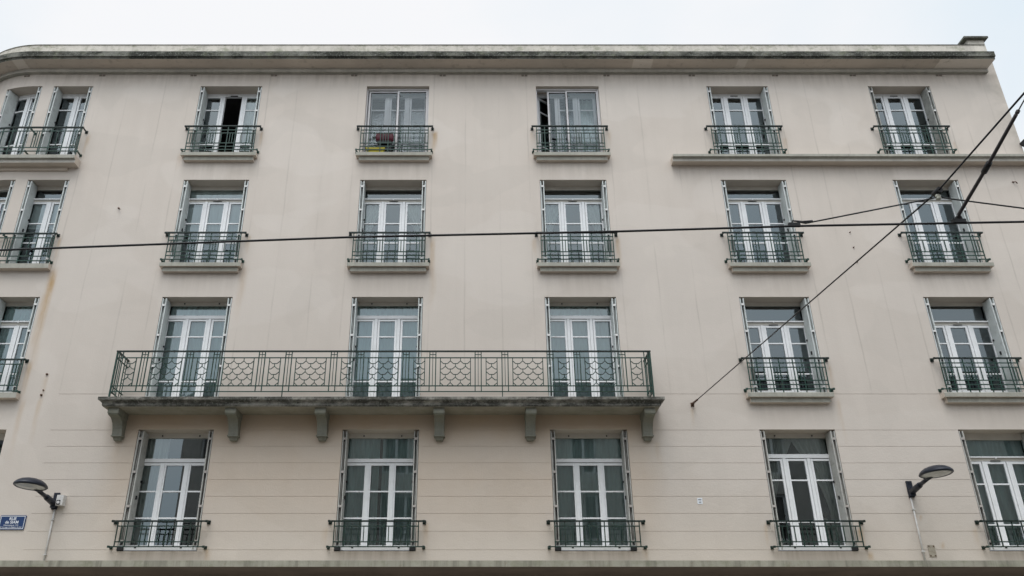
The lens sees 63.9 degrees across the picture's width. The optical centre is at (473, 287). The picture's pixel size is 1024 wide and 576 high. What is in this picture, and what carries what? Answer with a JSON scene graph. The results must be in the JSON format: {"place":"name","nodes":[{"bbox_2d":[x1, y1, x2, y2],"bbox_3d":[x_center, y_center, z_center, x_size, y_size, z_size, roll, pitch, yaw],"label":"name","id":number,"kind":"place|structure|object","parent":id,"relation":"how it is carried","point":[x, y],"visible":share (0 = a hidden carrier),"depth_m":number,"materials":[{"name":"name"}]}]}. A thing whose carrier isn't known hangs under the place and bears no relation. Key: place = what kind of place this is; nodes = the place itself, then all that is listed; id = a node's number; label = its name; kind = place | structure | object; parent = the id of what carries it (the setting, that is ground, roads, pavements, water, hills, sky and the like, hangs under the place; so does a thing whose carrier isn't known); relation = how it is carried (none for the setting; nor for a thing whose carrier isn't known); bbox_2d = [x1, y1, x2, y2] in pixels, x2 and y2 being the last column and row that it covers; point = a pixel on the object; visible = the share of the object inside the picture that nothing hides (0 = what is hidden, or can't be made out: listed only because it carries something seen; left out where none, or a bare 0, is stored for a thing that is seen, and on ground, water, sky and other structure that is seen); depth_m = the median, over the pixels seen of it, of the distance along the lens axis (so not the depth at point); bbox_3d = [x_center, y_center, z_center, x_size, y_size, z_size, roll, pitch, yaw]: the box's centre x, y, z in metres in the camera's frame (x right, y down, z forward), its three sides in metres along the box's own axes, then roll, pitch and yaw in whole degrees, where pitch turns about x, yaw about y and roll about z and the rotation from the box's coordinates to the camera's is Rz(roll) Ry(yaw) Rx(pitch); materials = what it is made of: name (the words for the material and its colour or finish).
{"place":"outdoors","nodes":[
{"label":"outdoors","id":0,"kind":"place"},
{"bbox_2d":[0,0,1023,150],"label":"sky","id":1,"kind":"structure","parent":0,"point":[22,22],"materials":[{"name":"white"}]},
{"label":"pavement","id":2,"kind":"structure","parent":0,"visible":0},
{"bbox_2d":[0,36,1023,575],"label":"apartment building","id":3,"kind":"structure","parent":2,"relation":"on","point":[888,366],"depth_m":18.08,"materials":[{"name":"paint"}]},
{"bbox_2d":[0,433,5,440],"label":"window","id":4,"kind":"structure","parent":3,"relation":"in","point":[2,435],"depth_m":16.95,"materials":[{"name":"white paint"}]},
{"bbox_2d":[0,181,14,232],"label":"window","id":5,"kind":"structure","parent":3,"relation":"in","point":[5,202],"depth_m":19.18,"materials":[{"name":"white paint"}]},
{"bbox_2d":[0,515,26,529],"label":"street sign","id":6,"kind":"object","parent":3,"relation":"attached to","point":[12,522],"visible":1,"depth_m":15.88,"materials":[{"name":"blue metal"}]},
{"bbox_2d":[0,307,32,389],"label":"curtain","id":7,"kind":"object","parent":3,"relation":"attached to","point":[18,314],"visible":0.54,"depth_m":18.07,"materials":[{"name":"white fabric"}]},
{"bbox_2d":[0,298,39,389],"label":"window","id":8,"kind":"structure","parent":3,"relation":"in","point":[18,326],"depth_m":17.84,"materials":[{"name":"white paint"}]},
{"bbox_2d":[0,87,41,154],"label":"window","id":9,"kind":"structure","parent":3,"relation":"in","point":[8,111],"depth_m":20.42,"materials":[{"name":"white paint"}]},
{"bbox_2d":[13,477,60,509],"bbox_3d":[-8.190,3.853,15.440,0.540,0.370,1.430,0,-26,0],"label":"wall lamp","id":10,"kind":"object","parent":3,"relation":"attached to","point":[34,484],"visible":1,"depth_m":15.14,"materials":[{"name":"black metal"}]},
{"bbox_2d":[6,181,68,262],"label":"window","id":11,"kind":"structure","parent":3,"relation":"in","point":[29,199],"depth_m":19.09,"materials":[{"name":"white paint"}]},
{"bbox_2d":[28,205,58,228],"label":"curtain","id":12,"kind":"object","parent":3,"relation":"attached to","point":[37,213],"visible":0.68,"depth_m":19.34,"materials":[{"name":"white fabric"}]},
{"bbox_2d":[43,509,55,559],"bbox_3d":[-8.172,4.825,15.742,0.056,1.140,0.042,0,-26,0],"label":"cable conduit","id":13,"kind":"object","parent":3,"relation":"attached to","point":[45,554],"visible":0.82,"depth_m":15.77,"materials":[{"name":"grey plastic"}]},
{"bbox_2d":[55,495,66,506],"bbox_3d":[-8.065,4.153,16.005,0.130,0.200,0.152,0,-26,0],"label":"junction box","id":14,"kind":"object","parent":3,"relation":"attached to","point":[60,500],"visible":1,"depth_m":15.97,"materials":[{"name":"grey plastic"}]},
{"bbox_2d":[37,87,92,153],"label":"window","id":15,"kind":"structure","parent":3,"relation":"in","point":[57,96],"depth_m":20.32,"materials":[{"name":"white paint"}]},
{"bbox_2d":[130,439,170,544],"bbox_3d":[-6.535,4.133,16.570,0.470,2.206,0.063,0,-26,0],"label":"curtain","id":16,"kind":"object","parent":3,"relation":"attached to","point":[157,448],"visible":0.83,"depth_m":16.61,"materials":[{"name":"white fabric"}]},
{"bbox_2d":[116,431,213,549],"bbox_3d":[-6.060,4.036,16.345,1.540,2.385,0.400,0,-26,0],"label":"window","id":17,"kind":"structure","parent":3,"relation":"in","point":[139,462],"depth_m":16.40,"materials":[{"name":"white paint"}]},
{"bbox_2d":[145,298,231,396],"bbox_3d":[-6.060,1.400,17.615,1.540,2.498,0.394,0,-26,0],"label":"window","id":18,"kind":"structure","parent":3,"relation":"in","point":[164,319],"depth_m":17.78,"materials":[{"name":"white paint"}]},
{"bbox_2d":[156,307,226,396],"bbox_3d":[-6.060,1.436,17.866,1.420,2.230,0.059,0,-26,0],"label":"curtain","id":19,"kind":"object","parent":3,"relation":"attached to","point":[196,329],"visible":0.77,"depth_m":17.93,"materials":[{"name":"white fabric"}]},
{"bbox_2d":[170,181,248,261],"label":"window","id":20,"kind":"structure","parent":3,"relation":"in","point":[186,201],"depth_m":19.16,"materials":[{"name":"white paint"}]},
{"bbox_2d":[185,192,242,231],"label":"curtain","id":21,"kind":"object","parent":3,"relation":"attached to","point":[215,213],"visible":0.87,"depth_m":19.37,"materials":[{"name":"white fabric"}]},
{"bbox_2d":[189,87,261,151],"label":"window","id":22,"kind":"structure","parent":3,"relation":"in","point":[204,96],"depth_m":20.41,"materials":[{"name":"white paint"}]},
{"bbox_2d":[240,100,255,151],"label":"curtain","id":23,"kind":"object","parent":3,"relation":"attached to","point":[249,115],"visible":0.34,"depth_m":20.59,"materials":[{"name":"white fabric"}]},
{"bbox_2d":[342,439,380,544],"bbox_3d":[-2.270,4.133,16.571,0.680,2.206,0.063,0,-26,0],"label":"curtain","id":24,"kind":"object","parent":3,"relation":"attached to","point":[363,449],"visible":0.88,"depth_m":16.60,"materials":[{"name":"grey fabric"}]},
{"bbox_2d":[362,205,378,261],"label":"curtain","id":25,"kind":"object","parent":3,"relation":"attached to","point":[371,214],"visible":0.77,"depth_m":19.34,"materials":[{"name":"white fabric"}]},
{"bbox_2d":[365,147,385,151],"bbox_3d":[-2.350,-3.278,19.593,0.470,0.139,0.116,0,-26,0],"label":"planter","id":26,"kind":"object","parent":3,"relation":"on","point":[375,148],"visible":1,"depth_m":19.56,"materials":[{"name":"yellow plastic"}]},
{"bbox_2d":[334,431,418,550],"bbox_3d":[-1.890,4.036,16.345,1.560,2.385,0.400,0,-26,0],"label":"window","id":27,"kind":"structure","parent":3,"relation":"in","point":[368,463],"depth_m":16.44,"materials":[{"name":"white paint"}]},
{"bbox_2d":[372,134,393,151],"bbox_3d":[-2.192,-3.472,19.748,0.515,0.632,0.155,0,-26,0],"label":"barbecue","id":28,"kind":"object","parent":3,"relation":"on","point":[391,137],"visible":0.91,"depth_m":19.75,"materials":[{"name":"red metal"}]},
{"bbox_2d":[345,298,422,396],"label":"window","id":29,"kind":"structure","parent":3,"relation":"in","point":[375,320],"depth_m":17.79,"materials":[{"name":"white paint"}]},
{"bbox_2d":[353,307,417,396],"bbox_3d":[-1.890,1.435,17.865,1.440,2.230,0.062,0,-26,0],"label":"curtain","id":30,"kind":"object","parent":3,"relation":"attached to","point":[386,328],"visible":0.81,"depth_m":17.92,"materials":[{"name":"white fabric"}]},
{"bbox_2d":[355,181,425,261],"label":"window","id":31,"kind":"structure","parent":3,"relation":"in","point":[382,202],"depth_m":19.16,"materials":[{"name":"white paint"}]},
{"bbox_2d":[363,89,428,151],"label":"window","id":32,"kind":"structure","parent":3,"relation":"in","point":[387,94],"depth_m":20.52,"materials":[{"name":"white paint"}]},
{"bbox_2d":[378,439,415,544],"bbox_3d":[-1.520,4.132,16.570,0.700,2.206,0.065,0,-26,0],"label":"curtain","id":33,"kind":"object","parent":3,"relation":"attached to","point":[398,448],"visible":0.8,"depth_m":16.60,"materials":[{"name":"grey fabric"}]},
{"bbox_2d":[407,205,420,261],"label":"curtain","id":34,"kind":"object","parent":3,"relation":"attached to","point":[414,214],"visible":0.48,"depth_m":19.36,"materials":[{"name":"white fabric"}]},
{"bbox_2d":[545,205,558,261],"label":"curtain","id":35,"kind":"object","parent":3,"relation":"attached to","point":[551,214],"visible":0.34,"depth_m":19.35,"materials":[{"name":"white fabric"}]},
{"bbox_2d":[536,89,602,151],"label":"window","id":36,"kind":"structure","parent":3,"relation":"in","point":[556,94],"depth_m":20.52,"materials":[{"name":"white paint"}]},
{"bbox_2d":[540,181,612,261],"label":"window","id":37,"kind":"structure","parent":3,"relation":"in","point":[561,202],"depth_m":19.16,"materials":[{"name":"white paint"}]},
{"bbox_2d":[547,307,614,396],"bbox_3d":[2.342,1.436,17.867,1.451,2.230,0.064,0,-26,0],"label":"curtain","id":38,"kind":"object","parent":3,"relation":"attached to","point":[579,328],"visible":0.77,"depth_m":17.92,"materials":[{"name":"white fabric"}]},
{"bbox_2d":[545,298,623,396],"bbox_3d":[2.343,1.400,17.615,1.571,2.498,0.394,0,-26,0],"label":"window","id":39,"kind":"structure","parent":3,"relation":"in","point":[612,319],"depth_m":17.80,"materials":[{"name":"white paint"}]},
{"bbox_2d":[579,100,595,151],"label":"curtain","id":40,"kind":"object","parent":3,"relation":"attached to","point":[587,118],"visible":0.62,"depth_m":20.58,"materials":[{"name":"white fabric"}]},
{"bbox_2d":[553,439,627,544],"bbox_3d":[2.342,4.133,16.571,1.451,2.206,0.064,0,-26,0],"label":"curtain","id":41,"kind":"object","parent":3,"relation":"attached to","point":[589,449],"visible":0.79,"depth_m":16.60,"materials":[{"name":"grey fabric"}]},
{"bbox_2d":[550,431,636,549],"bbox_3d":[2.343,4.036,16.345,1.571,2.385,0.400,0,-26,0],"label":"window","id":42,"kind":"structure","parent":3,"relation":"in","point":[624,462],"depth_m":16.44,"materials":[{"name":"white paint"}]},
{"bbox_2d":[587,205,604,261],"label":"curtain","id":43,"kind":"object","parent":3,"relation":"attached to","point":[593,214],"visible":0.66,"depth_m":19.34,"materials":[{"name":"white fabric"}]},
{"bbox_2d":[697,498,702,503],"bbox_3d":[4.440,4.177,16.073,0.100,0.115,0.008,0,-26,0],"label":"paper notice","id":44,"kind":"object","parent":3,"relation":"attached to","point":[699,501],"visible":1,"depth_m":16.07,"materials":[{"name":"white paper"}]},
{"bbox_2d":[707,87,779,153],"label":"window","id":45,"kind":"structure","parent":3,"relation":"in","point":[764,98],"depth_m":20.38,"materials":[{"name":"white paint"}]},
{"bbox_2d":[721,181,800,261],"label":"window","id":46,"kind":"structure","parent":3,"relation":"in","point":[784,202],"depth_m":19.15,"materials":[{"name":"white paint"}]},
{"bbox_2d":[766,439,791,544],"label":"curtain","id":47,"kind":"object","parent":3,"relation":"attached to","point":[777,446],"visible":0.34,"depth_m":16.93,"materials":[{"name":"grey fabric"}]},
{"bbox_2d":[739,298,826,391],"bbox_3d":[6.594,1.282,17.671,1.537,2.238,0.394,0,-26,0],"label":"window","id":48,"kind":"structure","parent":3,"relation":"in","point":[807,325],"depth_m":17.78,"materials":[{"name":"white paint"}]},
{"bbox_2d":[760,431,858,549],"bbox_3d":[6.594,4.036,16.345,1.537,2.385,0.400,0,-26,0],"label":"window","id":49,"kind":"structure","parent":3,"relation":"in","point":[833,458],"depth_m":16.42,"materials":[{"name":"white paint"}]},
{"bbox_2d":[789,439,843,544],"bbox_3d":[6.923,4.131,16.572,0.758,2.210,0.063,0,-26,0],"label":"curtain","id":50,"kind":"object","parent":3,"relation":"attached to","point":[813,446],"visible":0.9,"depth_m":16.74,"materials":[{"name":"grey fabric"}]},
{"bbox_2d":[823,512,832,543],"bbox_3d":[7.020,4.753,16.267,0.120,0.605,0.118,0,-26,0],"label":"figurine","id":51,"kind":"object","parent":3,"relation":"on","point":[827,524],"visible":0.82,"depth_m":16.23,"materials":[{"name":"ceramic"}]},
{"bbox_2d":[691,92,1023,406],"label":"span wire","id":52,"kind":"object","parent":3,"relation":"attached to","point":[938,190],"visible":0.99,"depth_m":9.39,"materials":[{"name":"metal"}]},
{"bbox_2d":[935,194,941,200],"bbox_3d":[4.985,-0.981,8.793,0.060,0.085,0.060,0,-26,0],"label":"insulator","id":53,"kind":"object","parent":52,"relation":"hanging from","point":[938,197],"visible":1,"depth_m":8.77,"materials":[{"name":"white ceramic"}]},
{"bbox_2d":[788,197,935,225],"bbox_3d":[4.143,-0.815,8.679,1.688,0.398,0.039,1,-26,-1],"label":"bridle wire","id":54,"kind":"object","parent":53,"relation":"hanging from","point":[795,222],"visible":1,"depth_m":8.63,"materials":[{"name":"black metal"}]},
{"bbox_2d":[0,221,1023,250],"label":"contact wire","id":55,"kind":"object","parent":54,"relation":"hanging from","point":[562,232],"visible":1,"depth_m":8.71,"materials":[{"name":"black metal"}]},
{"bbox_2d":[951,100,1023,221],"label":"registration arm","id":56,"kind":"object","parent":55,"relation":"attached to","point":[984,171],"visible":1,"depth_m":7.99},
{"bbox_2d":[942,197,1023,208],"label":"bridle wire","id":57,"kind":"object","parent":53,"relation":"hanging from","point":[984,203],"visible":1,"depth_m":8.67,"materials":[{"name":"black metal"}]},
{"bbox_2d":[868,87,948,153],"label":"window","id":58,"kind":"structure","parent":3,"relation":"in","point":[926,100],"depth_m":20.37,"materials":[{"name":"white paint"}]},
{"bbox_2d":[910,497,925,559],"bbox_3d":[8.585,4.717,15.794,0.056,1.380,0.042,0,-26,0],"label":"cable conduit","id":59,"kind":"object","parent":3,"relation":"attached to","point":[923,550],"visible":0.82,"depth_m":15.82,"materials":[{"name":"grey plastic"}]},
{"bbox_2d":[905,465,953,497],"bbox_3d":[8.610,3.646,15.539,0.540,0.370,1.430,0,-26,0],"label":"wall lamp","id":60,"kind":"object","parent":3,"relation":"attached to","point":[927,474],"visible":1,"depth_m":15.29,"materials":[{"name":"black metal"}]},
{"bbox_2d":[927,545,936,556],"bbox_3d":[8.765,5.027,15.659,0.130,0.215,0.018,0,-26,0],"label":"metal plate","id":61,"kind":"object","parent":3,"relation":"attached to","point":[932,550],"visible":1,"depth_m":15.66,"materials":[{"name":"metal"}]},
{"bbox_2d":[893,181,981,261],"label":"window","id":62,"kind":"structure","parent":3,"relation":"in","point":[954,191],"depth_m":19.10,"materials":[{"name":"white paint"}]},
{"bbox_2d":[923,298,1021,391],"bbox_3d":[10.644,1.282,17.671,1.548,2.238,0.394,0,-26,0],"label":"window","id":63,"kind":"structure","parent":3,"relation":"in","point":[993,325],"depth_m":17.77,"materials":[{"name":"white paint"}]},
{"bbox_2d":[958,431,1023,548],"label":"window","id":64,"kind":"structure","parent":3,"relation":"in","point":[982,462],"depth_m":16.52,"materials":[{"name":"white paint"}]},
{"bbox_2d":[966,441,1023,544],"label":"curtain","id":65,"kind":"object","parent":3,"relation":"attached to","point":[997,473],"visible":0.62,"depth_m":16.68,"materials":[{"name":"grey fabric"}]}
]}

